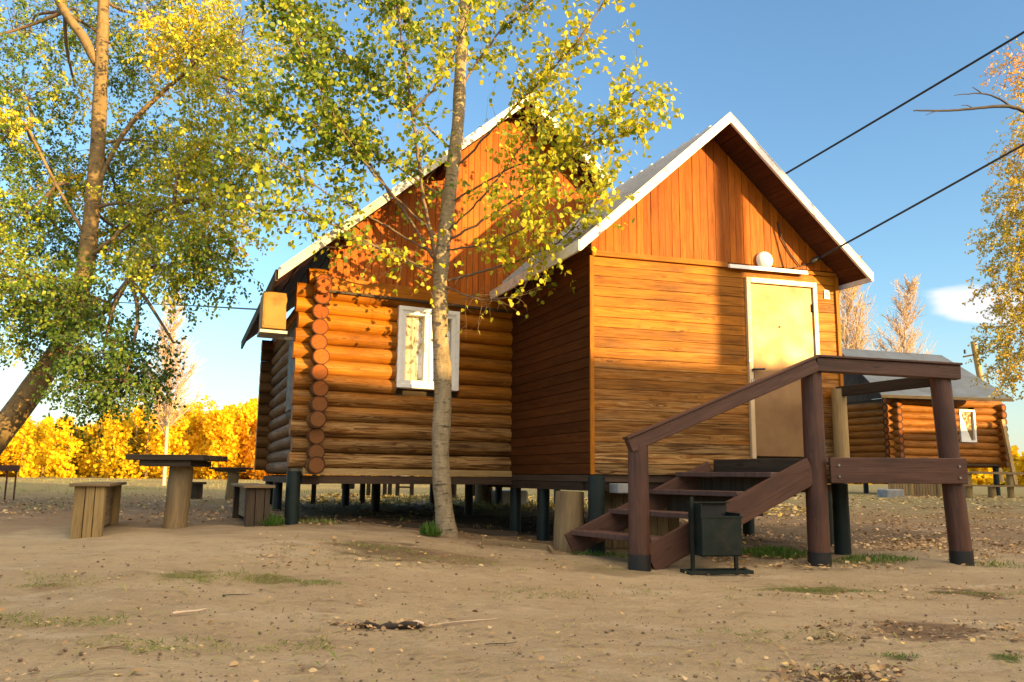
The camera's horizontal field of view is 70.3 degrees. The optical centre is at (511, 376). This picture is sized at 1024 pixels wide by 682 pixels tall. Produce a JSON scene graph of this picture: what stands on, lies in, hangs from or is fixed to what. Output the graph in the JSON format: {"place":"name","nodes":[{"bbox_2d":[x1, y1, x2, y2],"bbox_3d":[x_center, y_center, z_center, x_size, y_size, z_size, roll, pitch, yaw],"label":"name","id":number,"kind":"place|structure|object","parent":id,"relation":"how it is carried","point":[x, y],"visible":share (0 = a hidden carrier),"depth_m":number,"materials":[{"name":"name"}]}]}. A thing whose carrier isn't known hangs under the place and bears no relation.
{"place":"outdoors","nodes":[
{"label":"outdoors","id":0,"kind":"place"},
{"bbox_2d":[0,476,1023,681],"bbox_3d":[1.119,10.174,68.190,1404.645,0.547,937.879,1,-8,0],"label":"ground","id":1,"kind":"structure","parent":0,"point":[123,541],"depth_m":4.79,"materials":[{"name":"brown soil"}]},
{"bbox_2d":[0,465,19,499],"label":"brazier","id":2,"kind":"object","parent":1,"relation":"on","point":[15,468],"visible":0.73,"depth_m":13.26,"materials":[{"name":"metal"}]},
{"bbox_2d":[37,416,104,474],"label":"distant wood","id":3,"kind":"object","parent":1,"relation":"on","point":[47,418],"visible":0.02,"depth_m":100.32,"materials":[{"name":"yellow plant"}]},
{"bbox_2d":[69,482,126,538],"bbox_3d":[-4.417,1.467,7.766,0.350,0.661,1.615,4,-9,-22],"label":"plank bench","id":4,"kind":"object","parent":1,"relation":"on","point":[96,508],"visible":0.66,"depth_m":7.09,"materials":[{"name":"brown wood"}]},
{"bbox_2d":[97,643,129,648],"bbox_3d":[-1.809,1.228,3.308,0.018,0.010,0.144,-5,-10,37],"label":"dry stick","id":5,"kind":"object","parent":1,"relation":"on","point":[110,646],"visible":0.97,"depth_m":3.29,"materials":[{"name":"brown wood"}]},
{"bbox_2d":[0,0,309,454],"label":"leaning tree","id":6,"kind":"object","parent":1,"relation":"on","point":[71,307],"visible":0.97,"depth_m":11.90,"materials":[{"name":"green plant"}]},
{"bbox_2d":[139,293,205,484],"bbox_3d":[-14.205,0.481,30.392,3.155,8.262,3.213,1,-8,0],"label":"bare birch","id":7,"kind":"object","parent":1,"relation":"on","point":[167,418],"visible":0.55,"depth_m":30.20,"materials":[{"name":"beige plant"}]},
{"bbox_2d":[125,454,227,528],"bbox_3d":[-3.785,1.369,8.190,0.853,0.956,0.705,1,-8,0],"label":"picnic table","id":8,"kind":"object","parent":1,"relation":"on","point":[178,491],"visible":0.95,"depth_m":8.07,"materials":[{"name":"brown wood"}]},
{"bbox_2d":[0,395,376,479],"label":"yellow wood","id":9,"kind":"object","parent":1,"relation":"on","point":[226,431],"visible":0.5,"depth_m":64.70,"materials":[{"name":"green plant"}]},
{"bbox_2d":[172,608,206,614],"bbox_3d":[-1.780,1.299,4.026,0.024,0.017,0.204,-5,-10,35],"label":"dry stick","id":10,"kind":"object","parent":1,"relation":"on","point":[184,611],"visible":0.99,"depth_m":4.01,"materials":[{"name":"beige wood"}]},
{"bbox_2d":[191,482,206,498],"bbox_3d":[-6.444,2.383,14.850,0.364,0.450,0.300,5,-9,-26],"label":"stool","id":11,"kind":"object","parent":1,"relation":"on","point":[197,491],"visible":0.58,"depth_m":14.78,"materials":[{"name":"brown wood"}]},
{"bbox_2d":[209,467,253,499],"bbox_3d":[-5.543,2.192,14.332,0.767,0.788,0.488,1,-8,-6],"label":"picnic table","id":12,"kind":"object","parent":1,"relation":"on","point":[233,473],"visible":0.84,"depth_m":14.23,"materials":[{"name":"brown wood"}]},
{"bbox_2d":[230,483,274,526],"bbox_3d":[-3.230,1.635,8.956,0.340,0.608,1.867,4,-9,-25],"label":"plank bench","id":13,"kind":"object","parent":1,"relation":"on","point":[251,503],"visible":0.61,"depth_m":8.20,"materials":[{"name":"brown wood"}]},
{"bbox_2d":[311,475,365,503],"bbox_3d":[-3.301,2.125,13.834,1.099,0.776,0.700,3,-8,-14],"label":"garden table","id":14,"kind":"object","parent":1,"relation":"on","point":[361,496],"visible":0.23,"depth_m":13.63,"materials":[{"name":"brown wood"}]},
{"bbox_2d":[355,621,421,628],"bbox_3d":[-0.681,1.376,4.011,0.367,0.052,0.059,2,-8,-9],"label":"bark scrap","id":15,"kind":"object","parent":1,"relation":"on","point":[405,624],"visible":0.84,"depth_m":4.00,"materials":[{"name":"black wood"}]},
{"bbox_2d":[366,475,413,495],"bbox_3d":[-2.889,2.521,17.299,1.109,0.898,0.135,3,-8,-14],"label":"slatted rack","id":16,"kind":"object","parent":1,"relation":"on","point":[397,487],"visible":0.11,"depth_m":17.25,"materials":[{"name":"brown wood"}]},
{"bbox_2d":[299,517,516,535],"bbox_3d":[-1.319,1.911,9.223,2.775,0.227,0.030,1,-8,0],"label":"border plank","id":17,"kind":"object","parent":1,"relation":"on","point":[492,532],"visible":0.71,"depth_m":9.21,"materials":[{"name":"brown wood"}]},
{"bbox_2d":[207,0,683,537],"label":"slender poplar","id":18,"kind":"object","parent":1,"relation":"on","point":[361,148],"visible":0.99,"depth_m":8.67,"materials":[{"name":"yellow plant"}]},
{"bbox_2d":[428,618,496,625],"bbox_3d":[-0.275,1.414,4.189,0.462,0.015,0.020,6,-10,-34],"label":"dry stick","id":19,"kind":"object","parent":1,"relation":"on","point":[461,621],"visible":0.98,"depth_m":4.18,"materials":[{"name":"beige wood"}]},
{"bbox_2d":[451,484,474,498],"bbox_3d":[-1.071,2.585,16.289,0.300,0.552,1.300,-4,-9,30],"label":"bench","id":20,"kind":"object","parent":1,"relation":"on","point":[454,489],"visible":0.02,"depth_m":15.83,"materials":[{"name":"brown wood"}]},
{"bbox_2d":[481,536,484,548],"bbox_3d":[-0.313,1.781,7.728,0.039,0.171,0.035,1,-8,0],"label":"wooden peg","id":21,"kind":"object","parent":1,"relation":"on","point":[482,541],"visible":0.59,"depth_m":7.72,"materials":[{"name":"brown wood"}]},
{"bbox_2d":[474,484,492,503],"bbox_3d":[-0.572,2.374,14.613,0.432,0.574,0.410,1,-8,0],"label":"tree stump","id":22,"kind":"object","parent":1,"relation":"on","point":[483,492],"visible":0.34,"depth_m":14.46,"materials":[{"name":"brown plant"}]},
{"bbox_2d":[485,642,515,644],"bbox_3d":[-0.053,1.365,3.721,0.190,0.012,0.018,5,-9,-27],"label":"dry stick","id":23,"kind":"object","parent":1,"relation":"on","point":[499,643],"visible":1,"depth_m":3.72,"materials":[{"name":"wood"}]},
{"bbox_2d":[491,490,527,505],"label":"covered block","id":24,"kind":"structure","parent":1,"relation":"on","point":[506,496],"depth_m":14.49,"materials":[{"name":"grey"}]},
{"bbox_2d":[0,541,1022,681],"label":"earth clods","id":25,"kind":"object","parent":1,"relation":"on","point":[808,677],"visible":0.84,"depth_m":3.79,"materials":[{"name":"brown soil"}]},
{"bbox_2d":[0,478,1023,681],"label":"grass","id":26,"kind":"structure","parent":1,"relation":"on","point":[431,529],"depth_m":5.14,"materials":[{"name":"green plant"}]},
{"bbox_2d":[0,492,1023,681],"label":"fallen leaves","id":27,"kind":"object","parent":1,"relation":"on","point":[873,668],"visible":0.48,"depth_m":7.82,"materials":[{"name":"brown plant"}]},
{"bbox_2d":[484,538,553,553],"bbox_3d":[0.109,1.858,7.878,0.890,0.163,0.230,-4,-9,31],"label":"edging board","id":28,"kind":"object","parent":1,"relation":"on","point":[521,545],"visible":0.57,"depth_m":7.89,"materials":[{"name":"brown wood"}]},
{"bbox_2d":[241,93,873,552],"bbox_3d":[-0.322,-0.673,10.865,6.632,6.399,7.905,4,-9,-24],"label":"log cabin","id":29,"kind":"object","parent":1,"relation":"on","point":[709,273],"visible":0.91,"depth_m":8.84,"materials":[{"name":"brown wood"}]},
{"bbox_2d":[4,299,256,309],"bbox_3d":[-13.230,-2.071,22.856,25.743,4.229,2.506,-6,-11,41],"label":"power cable","id":30,"kind":"object","parent":29,"relation":"attached to","point":[193,305],"visible":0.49,"depth_m":18.34,"materials":[{"name":"black rubber"}]},
{"bbox_2d":[285,324,296,417],"bbox_3d":[-3.063,-0.094,10.251,0.085,1.300,1.000,4,-9,-24],"label":"window","id":31,"kind":"structure","parent":29,"relation":"in","point":[290,361],"depth_m":10.38,"materials":[{"name":"white wood"}]},
{"bbox_2d":[395,305,459,391],"bbox_3d":[-1.112,-0.354,9.577,0.840,1.070,0.155,4,-9,-24],"label":"window","id":32,"kind":"structure","parent":29,"relation":"in","point":[414,364],"depth_m":9.53,"materials":[{"name":"white plastic"}]},
{"bbox_2d":[748,283,813,456],"bbox_3d":[3.217,-0.078,8.651,0.934,2.060,0.135,3,-8,-14],"label":"door","id":33,"kind":"structure","parent":29,"relation":"in","point":[782,323],"depth_m":8.66,"materials":[{"name":"brown metal"}]},
{"bbox_2d":[553,491,583,552],"bbox_3d":[0.625,1.651,8.071,0.348,0.748,0.341,1,-8,0],"label":"log stump","id":34,"kind":"object","parent":1,"relation":"on","point":[569,512],"visible":0.64,"depth_m":7.96,"materials":[{"name":"brown wood"}]},
{"bbox_2d":[680,497,753,574],"bbox_3d":[1.856,1.453,6.622,0.620,0.700,0.310,2,-8,-10],"label":"litter bin","id":35,"kind":"object","parent":1,"relation":"on","point":[715,529],"visible":0.98,"depth_m":6.50,"materials":[{"name":"metal"}]},
{"bbox_2d":[451,445,1023,485],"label":"distant wood","id":36,"kind":"object","parent":1,"relation":"on","point":[987,479],"visible":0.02,"depth_m":95.74,"materials":[{"name":"yellow plant"}]},
{"bbox_2d":[564,354,974,571],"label":"porch stairs","id":37,"kind":"structure","parent":1,"relation":"on","point":[748,499],"depth_m":7.17,"materials":[{"name":"brown paint"}]},
{"bbox_2d":[839,255,887,350],"bbox_3d":[15.151,-0.357,33.900,4.891,11.510,5.272,1,-8,0],"label":"thin birch","id":38,"kind":"object","parent":1,"relation":"on","point":[849,328],"visible":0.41,"depth_m":34.03,"materials":[{"name":"beige plant"}]},
{"bbox_2d":[877,489,903,497],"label":"stone block","id":39,"kind":"structure","parent":1,"relation":"on","point":[889,492],"depth_m":21.51,"materials":[{"name":"grey stone"}]},
{"bbox_2d":[868,274,935,353],"bbox_3d":[20.391,0.279,38.549,4.014,11.641,4.586,-4,-9,30],"label":"thin birch","id":40,"kind":"object","parent":1,"relation":"on","point":[909,346],"visible":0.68,"depth_m":38.66,"materials":[{"name":"beige plant"}]},
{"bbox_2d":[888,483,942,496],"bbox_3d":[14.097,3.739,24.406,2.716,0.694,0.728,2,-8,-8],"label":"plank fence","id":41,"kind":"object","parent":1,"relation":"on","point":[923,489],"visible":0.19,"depth_m":24.65,"materials":[{"name":"brown wood"}]},
{"bbox_2d":[842,348,1012,495],"bbox_3d":[13.709,1.783,28.788,9.259,5.835,7.320,1,-8,0],"label":"log cabin","id":42,"kind":"object","parent":1,"relation":"on","point":[896,424],"visible":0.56,"depth_m":26.62,"materials":[{"name":"brown wood"}]},
{"bbox_2d":[957,409,976,441],"bbox_3d":[16.684,1.824,26.683,0.707,1.188,0.118,3,-8,-13],"label":"window","id":43,"kind":"structure","parent":42,"relation":"in","point":[967,420],"depth_m":26.69,"materials":[{"name":"white plastic"}]},
{"bbox_2d":[1000,419,1017,484],"bbox_3d":[17.966,2.735,26.300,0.120,2.371,0.499,1,-8,-4],"label":"prop plank","id":44,"kind":"object","parent":42,"relation":"attached to","point":[1007,447],"visible":0.93,"depth_m":26.29,"materials":[{"name":"brown wood"}]},
{"bbox_2d":[913,35,1023,114],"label":"overhanging tree","id":45,"kind":"object","parent":1,"relation":"on","point":[1018,108],"visible":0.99,"depth_m":9.61,"materials":[{"name":"orange plant"}]},
{"bbox_2d":[963,341,1004,481],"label":"utility pole","id":46,"kind":"object","parent":1,"relation":"on","point":[978,370],"visible":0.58,"depth_m":40.43,"materials":[{"name":"brown wood"}]},
{"bbox_2d":[962,43,1023,401],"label":"yellow birch","id":47,"kind":"object","parent":1,"relation":"on","point":[1017,358],"visible":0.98,"depth_m":17.60,"materials":[{"name":"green plant"}]},
{"bbox_2d":[964,471,1023,497],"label":"rail fence","id":48,"kind":"object","parent":1,"relation":"on","point":[1010,486],"visible":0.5,"depth_m":22.15,"materials":[{"name":"brown wood"}]},
{"bbox_3d":[11.930,-2.795,1.516,0.360,8.600,0.360,1,-8,0],"label":"power pole","id":49,"kind":"object","parent":1,"relation":"on","visible":0},
{"bbox_2d":[785,31,1023,173],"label":"power cable","id":50,"kind":"object","parent":49,"relation":"attached to","point":[924,91],"visible":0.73,"depth_m":9.72,"materials":[{"name":"black rubber"}]},
{"bbox_2d":[821,143,1023,257],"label":"power cable","id":51,"kind":"object","parent":49,"relation":"attached to","point":[934,194],"visible":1,"depth_m":7.89,"materials":[{"name":"black rubber"}]},
{"bbox_2d":[0,0,1023,459],"label":"sky","id":52,"kind":"structure","parent":0,"point":[801,77],"materials":[{"name":"blue"}]}
]}

